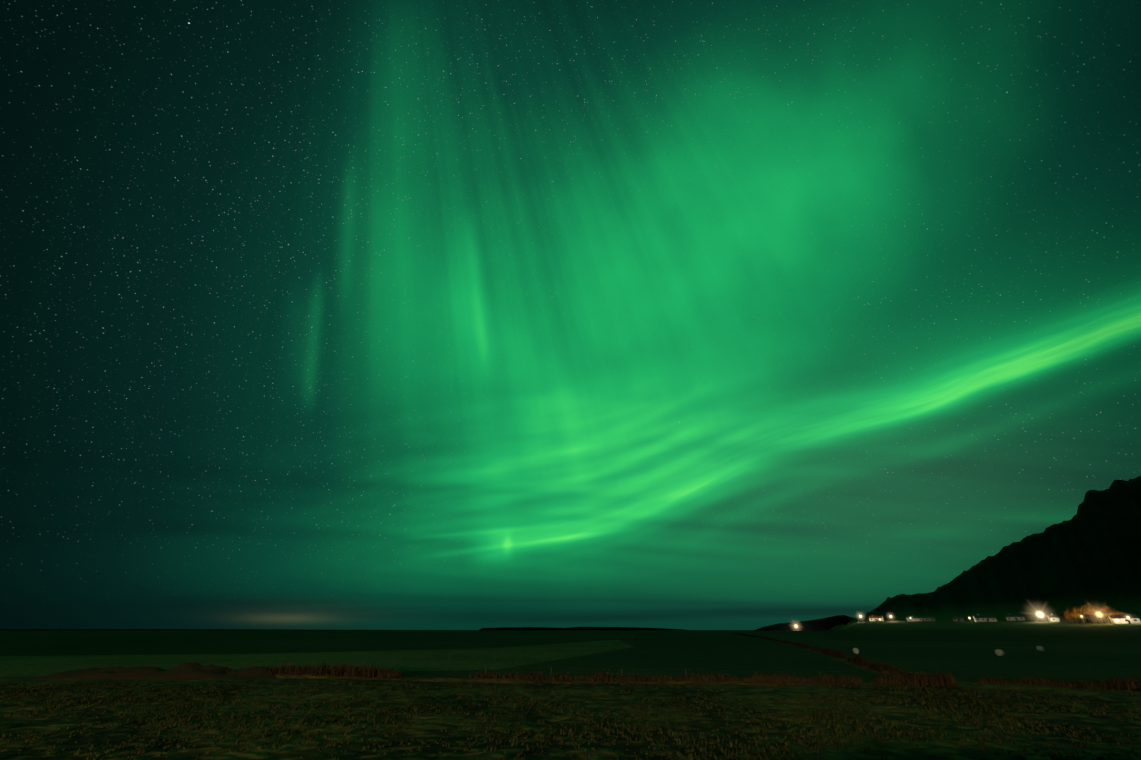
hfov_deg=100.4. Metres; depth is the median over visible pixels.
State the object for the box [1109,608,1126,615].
tree
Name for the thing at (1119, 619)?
house
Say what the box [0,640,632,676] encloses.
field stubble
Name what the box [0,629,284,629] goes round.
distant hills
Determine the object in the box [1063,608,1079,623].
tree
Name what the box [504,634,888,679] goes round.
dark field
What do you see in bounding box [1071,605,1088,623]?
tree
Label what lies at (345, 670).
dry grass
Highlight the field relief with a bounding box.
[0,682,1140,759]
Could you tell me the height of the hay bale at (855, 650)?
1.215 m
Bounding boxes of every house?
[869,615,883,620]
[973,614,996,621]
[1004,614,1024,620]
[1047,614,1059,621]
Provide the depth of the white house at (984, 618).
403.27 m
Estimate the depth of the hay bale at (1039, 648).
121.04 m
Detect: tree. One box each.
[1059,611,1071,623]
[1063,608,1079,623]
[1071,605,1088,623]
[1081,606,1096,623]
[1083,604,1101,623]
[1092,605,1114,623]
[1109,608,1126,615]
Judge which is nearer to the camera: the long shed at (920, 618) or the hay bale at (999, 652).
the hay bale at (999, 652)
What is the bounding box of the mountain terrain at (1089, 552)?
[812,476,1140,643]
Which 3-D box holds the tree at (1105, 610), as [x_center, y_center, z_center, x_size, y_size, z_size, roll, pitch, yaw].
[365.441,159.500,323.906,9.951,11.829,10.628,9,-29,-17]
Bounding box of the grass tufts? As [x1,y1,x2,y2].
[0,681,1140,759]
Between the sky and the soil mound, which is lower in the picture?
the soil mound
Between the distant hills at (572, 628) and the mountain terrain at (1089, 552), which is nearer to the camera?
the mountain terrain at (1089, 552)
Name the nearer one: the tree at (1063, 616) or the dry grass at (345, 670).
the dry grass at (345, 670)
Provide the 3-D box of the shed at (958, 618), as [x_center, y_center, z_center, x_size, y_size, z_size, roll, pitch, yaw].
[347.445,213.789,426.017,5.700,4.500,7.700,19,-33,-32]
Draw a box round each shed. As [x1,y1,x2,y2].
[906,616,934,620]
[952,616,964,620]
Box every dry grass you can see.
[218,661,957,686]
[735,633,946,680]
[977,674,1140,690]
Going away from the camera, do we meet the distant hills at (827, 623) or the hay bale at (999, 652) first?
the hay bale at (999, 652)
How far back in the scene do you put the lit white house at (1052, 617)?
368.25 m
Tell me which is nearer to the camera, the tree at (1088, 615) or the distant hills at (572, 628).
the tree at (1088, 615)
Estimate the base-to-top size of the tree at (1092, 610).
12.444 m
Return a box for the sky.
[0,0,1140,629]
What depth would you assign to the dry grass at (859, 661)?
72.73 m
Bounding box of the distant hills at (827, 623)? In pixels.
[753,615,859,630]
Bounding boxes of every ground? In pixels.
[0,630,1140,681]
[275,673,876,684]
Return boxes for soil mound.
[29,663,276,678]
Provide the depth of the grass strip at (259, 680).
50.64 m
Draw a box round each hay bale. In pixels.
[853,648,858,653]
[995,649,1003,655]
[1036,646,1043,650]
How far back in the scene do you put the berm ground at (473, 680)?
48.50 m
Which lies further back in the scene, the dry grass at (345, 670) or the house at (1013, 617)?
the house at (1013, 617)
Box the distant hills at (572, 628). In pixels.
[479,627,682,629]
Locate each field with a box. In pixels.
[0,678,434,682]
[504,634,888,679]
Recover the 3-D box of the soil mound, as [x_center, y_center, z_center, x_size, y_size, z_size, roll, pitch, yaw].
[-46.507,33.792,55.475,27.486,1.391,6.000,1,-28,-2]
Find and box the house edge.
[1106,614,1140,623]
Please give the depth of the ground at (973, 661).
155.37 m
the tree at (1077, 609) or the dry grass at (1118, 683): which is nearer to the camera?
the dry grass at (1118, 683)

